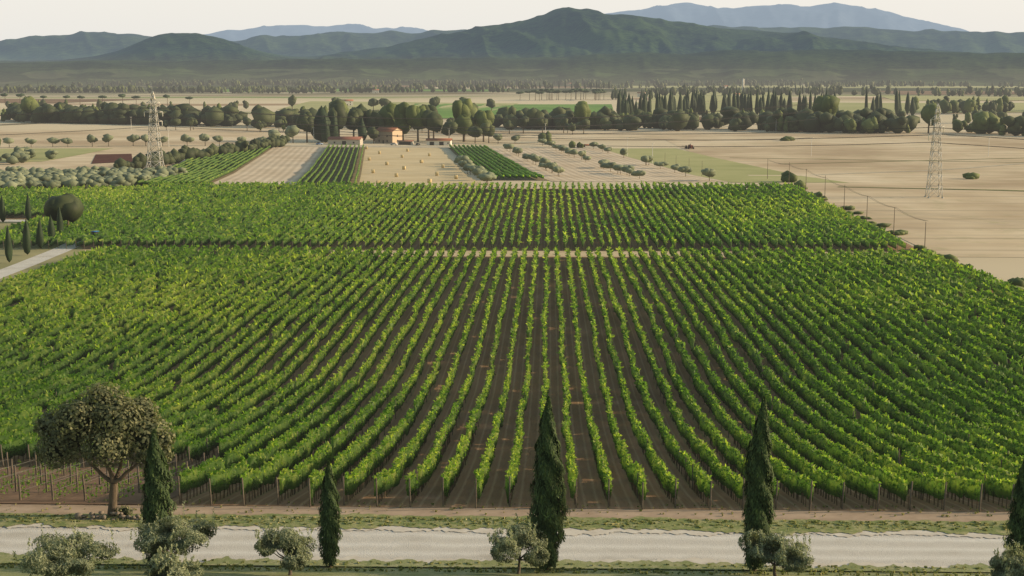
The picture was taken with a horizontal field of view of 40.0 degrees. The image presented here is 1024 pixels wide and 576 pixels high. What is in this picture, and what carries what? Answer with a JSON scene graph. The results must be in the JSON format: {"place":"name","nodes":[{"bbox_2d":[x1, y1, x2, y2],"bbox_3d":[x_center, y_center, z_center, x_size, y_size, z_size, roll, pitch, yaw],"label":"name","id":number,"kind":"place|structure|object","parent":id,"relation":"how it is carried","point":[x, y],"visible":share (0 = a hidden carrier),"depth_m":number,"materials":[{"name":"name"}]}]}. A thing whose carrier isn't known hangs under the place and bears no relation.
{"place":"outdoors","nodes":[
{"label":"outdoors","id":0,"kind":"place"},
{"bbox_2d":[6,214,44,218],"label":"soil","id":1,"kind":"structure","parent":0,"point":[22,216],"depth_m":379.24,"materials":[{"name":"brown soil"}]},
{"bbox_2d":[0,184,139,215],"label":"vineyard","id":2,"kind":"object","parent":1,"relation":"on","point":[14,198],"visible":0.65,"depth_m":421.32,"materials":[{"name":"green plant"}]},
{"bbox_2d":[0,254,77,281],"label":"field grass","id":3,"kind":"structure","parent":0,"point":[16,258],"depth_m":292.42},
{"bbox_2d":[0,220,79,278],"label":"lane gravel","id":4,"kind":"structure","parent":0,"point":[29,262],"depth_m":293.74,"materials":[{"name":"beige gravel"}]},
{"bbox_2d":[0,219,83,253],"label":"grass verge","id":5,"kind":"structure","parent":0,"point":[35,249],"depth_m":314.54,"materials":[{"name":"beige plant"}]},
{"bbox_2d":[0,148,111,161],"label":"green field","id":6,"kind":"structure","parent":0,"point":[40,156],"depth_m":722.83,"materials":[{"name":"plant"}]},
{"bbox_2d":[0,129,297,169],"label":"field","id":7,"kind":"structure","parent":0,"point":[120,145],"depth_m":801.33,"materials":[{"name":"beige plant"}]},
{"bbox_2d":[91,154,132,163],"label":"barn roof","id":8,"kind":"structure","parent":7,"relation":"on","point":[105,158],"depth_m":673.31,"materials":[{"name":"red tile"}]},
{"bbox_2d":[132,145,271,186],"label":"vineyard plot","id":9,"kind":"object","parent":0,"point":[198,171],"visible":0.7,"depth_m":582.81,"materials":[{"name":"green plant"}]},
{"bbox_2d":[301,147,364,185],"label":"strip soil","id":10,"kind":"structure","parent":0,"point":[352,179],"depth_m":611.19,"materials":[{"name":"brown soil"}]},
{"bbox_2d":[297,144,363,183],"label":"vine rows","id":11,"kind":"object","parent":10,"relation":"on","point":[312,174],"visible":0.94,"depth_m":581.50,"materials":[{"name":"green plant"}]},
{"bbox_2d":[223,89,511,91],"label":"green field","id":12,"kind":"structure","parent":0,"point":[405,90],"depth_m":3023.84,"materials":[{"name":"green plant"}]},
{"bbox_2d":[93,127,735,139],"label":"farm field","id":13,"kind":"structure","parent":0,"point":[589,135],"depth_m":950.47,"materials":[{"name":"beige soil"}]},
{"bbox_2d":[0,7,981,62],"bbox_3d":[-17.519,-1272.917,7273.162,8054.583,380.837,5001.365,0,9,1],"label":"hills","id":14,"kind":"structure","parent":0,"point":[564,32],"depth_m":6610.14,"materials":[{"name":"green plant"}]},
{"bbox_2d":[0,563,990,575],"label":"lawn","id":15,"kind":"structure","parent":0,"point":[120,571],"depth_m":79.41,"materials":[{"name":"green plant"}]},
{"bbox_2d":[0,558,991,575],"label":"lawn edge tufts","id":16,"kind":"object","parent":15,"relation":"on","point":[206,566],"visible":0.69,"depth_m":80.49,"materials":[{"name":"green plant"}]},
{"bbox_2d":[0,552,993,571],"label":"grass verge","id":17,"kind":"structure","parent":15,"relation":"on","point":[5,557],"depth_m":82.10,"materials":[{"name":"green plant"}]},
{"bbox_2d":[12,502,1023,575],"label":"olive bushes","id":18,"kind":"object","parent":15,"relation":"on","point":[775,550],"visible":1,"depth_m":76.40,"materials":[{"name":"green plant"}]},
{"bbox_2d":[449,144,546,179],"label":"vineyard plot","id":19,"kind":"object","parent":0,"point":[519,170],"visible":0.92,"depth_m":619.45,"materials":[{"name":"green plant"}]},
{"bbox_2d":[81,188,917,251],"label":"soil","id":20,"kind":"structure","parent":0,"point":[524,244],"depth_m":348.00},
{"bbox_2d":[0,179,905,248],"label":"vineyard","id":21,"kind":"object","parent":20,"relation":"on","point":[187,214],"visible":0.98,"depth_m":363.08,"materials":[{"name":"green plant"}]},
{"bbox_2d":[3,240,906,251],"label":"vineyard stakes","id":22,"kind":"object","parent":20,"relation":"on","point":[455,242],"visible":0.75,"depth_m":311.04,"materials":[{"name":"brown wood"}]},
{"bbox_2d":[85,250,919,256],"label":"cross path","id":23,"kind":"structure","parent":0,"point":[572,254],"depth_m":306.19,"materials":[{"name":"beige soil"}]},
{"bbox_2d":[0,526,1007,566],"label":"gravel road","id":24,"kind":"structure","parent":0,"point":[937,550],"depth_m":85.42,"materials":[{"name":"grey gravel"}]},
{"bbox_2d":[3,523,1008,538],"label":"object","id":25,"kind":"structure","parent":0,"point":[569,531],"depth_m":88.28,"materials":[{"name":"green plant"}]},
{"bbox_2d":[0,256,1023,511],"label":"soil","id":26,"kind":"structure","parent":0,"point":[590,492],"depth_m":165.18,"materials":[{"name":"brown soil"}]},
{"bbox_2d":[0,467,191,503],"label":"soil","id":27,"kind":"structure","parent":26,"relation":"on","point":[40,496],"depth_m":101.25,"materials":[{"name":"brown soil"}]},
{"bbox_2d":[0,459,197,499],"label":"young vines","id":28,"kind":"object","parent":27,"relation":"on","point":[57,485],"visible":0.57,"depth_m":102.22,"materials":[{"name":"green plant"}]},
{"bbox_2d":[0,331,1022,511],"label":"vineyard posts","id":29,"kind":"object","parent":26,"relation":"on","point":[640,499],"visible":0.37,"depth_m":101.01,"materials":[{"name":"brown wood"}]},
{"bbox_2d":[0,243,1023,503],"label":"vineyard","id":30,"kind":"object","parent":26,"relation":"on","point":[102,327],"visible":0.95,"depth_m":175.43,"materials":[{"name":"green plant"}]},
{"bbox_2d":[0,49,1023,85],"bbox_3d":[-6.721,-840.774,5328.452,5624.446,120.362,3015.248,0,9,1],"label":"foothills","id":31,"kind":"structure","parent":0,"point":[840,66],"depth_m":4562.16,"materials":[{"name":"green plant"}]},
{"bbox_2d":[0,84,1023,509],"bbox_3d":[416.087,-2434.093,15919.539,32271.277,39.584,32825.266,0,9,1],"label":"ground","id":32,"kind":"structure","parent":0,"point":[1004,268],"depth_m":1898.46,"materials":[{"name":"beige soil"}]},
{"bbox_2d":[0,99,140,102],"bbox_3d":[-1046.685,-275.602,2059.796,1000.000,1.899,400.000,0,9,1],"label":"field","id":33,"kind":"structure","parent":32,"relation":"on","point":[50,100],"depth_m":2036.15,"materials":[{"name":"beige soil"}]},
{"bbox_2d":[1,452,204,500],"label":"young vine stakes","id":34,"kind":"object","parent":32,"relation":"on","point":[71,481],"visible":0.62,"depth_m":101.48,"materials":[{"name":"brown wood"}]},
{"bbox_2d":[32,382,175,515],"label":"holm oak","id":35,"kind":"object","parent":32,"relation":"on","point":[107,424],"visible":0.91,"depth_m":89.42,"materials":[{"name":"green plant"}]},
{"bbox_2d":[72,511,144,519],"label":"dry stone wall","id":36,"kind":"structure","parent":32,"relation":"on","point":[93,516],"depth_m":90.32,"materials":[{"name":"grey stone"}]},
{"bbox_2d":[144,91,163,167],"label":"pylon","id":37,"kind":"object","parent":32,"relation":"on","point":[151,121],"visible":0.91,"depth_m":571.97,"materials":[{"name":"silver metal"}]},
{"bbox_2d":[214,147,325,184],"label":"field stubble","id":38,"kind":"object","parent":32,"relation":"on","point":[286,164],"visible":0.84,"depth_m":609.73,"materials":[{"name":"beige plant"}]},
{"bbox_2d":[215,144,597,147],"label":"field","id":39,"kind":"structure","parent":32,"relation":"on","point":[420,146],"depth_m":801.42,"materials":[{"name":"beige soil"}]},
{"bbox_2d":[359,147,481,187],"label":"field","id":40,"kind":"structure","parent":32,"relation":"on","point":[415,171],"depth_m":604.64,"materials":[{"name":"beige soil"}]},
{"bbox_2d":[365,146,457,182],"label":"hay bales","id":41,"kind":"object","parent":40,"relation":"on","point":[404,168],"visible":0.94,"depth_m":589.93,"materials":[{"name":"plant"}]},
{"bbox_2d":[368,85,587,87],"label":"field plough","id":42,"kind":"object","parent":32,"relation":"on","point":[504,86],"visible":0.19,"depth_m":3918.53,"materials":[{"name":"brown soil"}]},
{"bbox_2d":[0,504,1009,521],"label":"headland","id":43,"kind":"structure","parent":32,"relation":"on","point":[831,515],"depth_m":92.02,"materials":[{"name":"brown soil"}]},
{"bbox_2d":[0,498,1012,517],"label":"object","id":44,"kind":"structure","parent":43,"relation":"on","point":[856,506],"depth_m":92.86,"materials":[{"name":"green plant"}]},
{"bbox_2d":[0,517,1010,534],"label":"verge","id":45,"kind":"structure","parent":32,"relation":"on","point":[742,520],"depth_m":88.65,"materials":[{"name":"green plant"}]},
{"bbox_2d":[0,513,1007,524],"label":"ragged verge","id":46,"kind":"structure","parent":45,"relation":"on","point":[480,518],"depth_m":90.55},
{"bbox_2d":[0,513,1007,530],"bbox_3d":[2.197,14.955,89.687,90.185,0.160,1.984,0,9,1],"label":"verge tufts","id":47,"kind":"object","parent":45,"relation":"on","point":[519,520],"visible":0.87,"depth_m":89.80,"materials":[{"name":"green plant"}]},
{"bbox_2d":[0,99,1023,289],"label":"trees","id":48,"kind":"object","parent":32,"relation":"on","point":[60,209],"visible":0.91,"depth_m":626.98,"materials":[{"name":"green plant"}]},
{"bbox_2d":[0,78,1023,135],"bbox_3d":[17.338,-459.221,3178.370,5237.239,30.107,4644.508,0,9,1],"label":"plain trees","id":49,"kind":"object","parent":32,"relation":"on","point":[829,116],"visible":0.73,"depth_m":1157.54,"materials":[{"name":"green plant"}]},
{"bbox_2d":[0,103,1023,220],"bbox_3d":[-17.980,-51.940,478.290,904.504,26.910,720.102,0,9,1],"label":"power lines","id":50,"kind":"object","parent":32,"relation":"on","point":[434,128],"visible":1,"depth_m":584.37,"materials":[{"name":"grey metal"}]},
{"bbox_2d":[222,78,804,144],"bbox_3d":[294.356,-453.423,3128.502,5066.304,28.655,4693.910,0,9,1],"label":"farm buildings","id":51,"kind":"structure","parent":32,"relation":"on","point":[339,140],"depth_m":825.88,"materials":[{"name":"stone"}]},
{"bbox_2d":[131,123,988,247],"bbox_3d":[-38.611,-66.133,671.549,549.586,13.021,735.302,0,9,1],"label":"utility poles","id":52,"kind":"object","parent":32,"relation":"on","point":[767,177],"visible":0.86,"depth_m":478.90,"materials":[{"name":"brown wood"}]},
{"bbox_2d":[138,395,1023,570],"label":"cypress trees","id":53,"kind":"object","parent":32,"relation":"on","point":[549,491],"visible":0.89,"depth_m":79.55,"materials":[{"name":"green plant"}]},
{"bbox_2d":[490,148,726,181],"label":"field stubble","id":54,"kind":"object","parent":32,"relation":"on","point":[576,168],"visible":0.77,"depth_m":601.13,"materials":[{"name":"beige plant"}]},
{"bbox_2d":[648,92,787,101],"bbox_3d":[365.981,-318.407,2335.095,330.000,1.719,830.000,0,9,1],"label":"field","id":55,"kind":"structure","parent":32,"relation":"on","point":[719,96],"depth_m":2316.05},
{"bbox_2d":[611,148,847,182],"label":"field","id":56,"kind":"structure","parent":32,"relation":"on","point":[728,171],"depth_m":618.11,"materials":[{"name":"green plant"}]},
{"bbox_2d":[637,102,1023,113],"bbox_3d":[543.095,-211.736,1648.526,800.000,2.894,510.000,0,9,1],"label":"pale green field","id":57,"kind":"structure","parent":32,"relation":"on","point":[853,107],"depth_m":1667.96,"materials":[{"name":"grass"}]},
{"bbox_2d":[666,132,1023,256],"bbox_3d":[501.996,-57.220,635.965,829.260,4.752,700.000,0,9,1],"label":"dry field","id":58,"kind":"structure","parent":32,"relation":"on","point":[974,223],"depth_m":540.29,"materials":[{"name":"beige soil"}]},
{"bbox_2d":[773,158,1023,162],"bbox_3d":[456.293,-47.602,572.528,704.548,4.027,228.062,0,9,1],"label":"field boundary","id":59,"kind":"object","parent":58,"relation":"on","point":[897,160],"visible":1,"depth_m":663.61,"materials":[{"name":"beige plant"}]},
{"bbox_2d":[790,158,1007,163],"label":"ditch","id":60,"kind":"object","parent":58,"relation":"on","point":[890,161],"visible":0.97,"depth_m":655.67,"materials":[{"name":"brown soil"}]},
{"bbox_2d":[838,186,1023,190],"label":"ditch","id":61,"kind":"object","parent":58,"relation":"on","point":[940,188],"visible":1,"depth_m":456.22,"materials":[{"name":"brown soil"}]},
{"bbox_2d":[924,103,944,197],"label":"pylon","id":62,"kind":"object","parent":58,"relation":"on","point":[934,141],"visible":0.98,"depth_m":427.98,"materials":[{"name":"silver metal"}]},
{"bbox_2d":[881,91,1016,94],"bbox_3d":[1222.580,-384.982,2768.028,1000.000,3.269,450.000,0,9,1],"label":"field","id":63,"kind":"structure","parent":32,"relation":"on","point":[927,93],"depth_m":2720.32,"materials":[{"name":"beige soil"}]},
{"bbox_2d":[0,25,1023,60],"bbox_3d":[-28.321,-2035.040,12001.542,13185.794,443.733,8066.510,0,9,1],"label":"hills","id":64,"kind":"structure","parent":0,"point":[81,44],"depth_m":10641.47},
{"bbox_2d":[0,0,1023,40],"label":"sky","id":65,"kind":"structure","parent":0,"point":[18,18],"materials":[{"name":"white"}]},
{"bbox_2d":[414,103,613,117],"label":"green field","id":66,"kind":"structure","parent":0,"point":[448,113],"depth_m":1683.67,"materials":[{"name":"green plant"}]},
{"bbox_2d":[277,101,517,109],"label":"pale green field","id":67,"kind":"structure","parent":66,"relation":"on","point":[316,105],"depth_m":1758.76,"materials":[{"name":"green plant"}]},
{"bbox_2d":[142,130,1023,137],"bbox_3d":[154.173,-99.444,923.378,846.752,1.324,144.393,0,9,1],"label":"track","id":68,"kind":"structure","parent":0,"point":[776,133],"depth_m":957.21,"materials":[{"name":"beige soil"}]},
{"bbox_2d":[204,2,968,40],"bbox_3d":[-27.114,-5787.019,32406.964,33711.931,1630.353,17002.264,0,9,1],"label":"mountains","id":69,"kind":"structure","parent":0,"point":[831,15],"depth_m":31206.87,"materials":[{"name":"blue stone"}]},
{"bbox_2d":[628,85,1023,87],"bbox_3d":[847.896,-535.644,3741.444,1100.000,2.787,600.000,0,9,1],"label":"green field","id":70,"kind":"structure","parent":0,"point":[798,86],"depth_m":3686.53,"materials":[{"name":"green plant"}]},
{"bbox_2d":[814,163,1023,174],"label":"field track","id":71,"kind":"structure","parent":0,"point":[923,170],"depth_m":587.98,"materials":[{"name":"beige soil"}]},
{"bbox_2d":[875,95,1023,100],"bbox_3d":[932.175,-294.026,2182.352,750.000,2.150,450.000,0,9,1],"label":"green field","id":72,"kind":"structure","parent":0,"point":[956,98],"depth_m":2161.21,"materials":[{"name":"green plant"}]}
]}

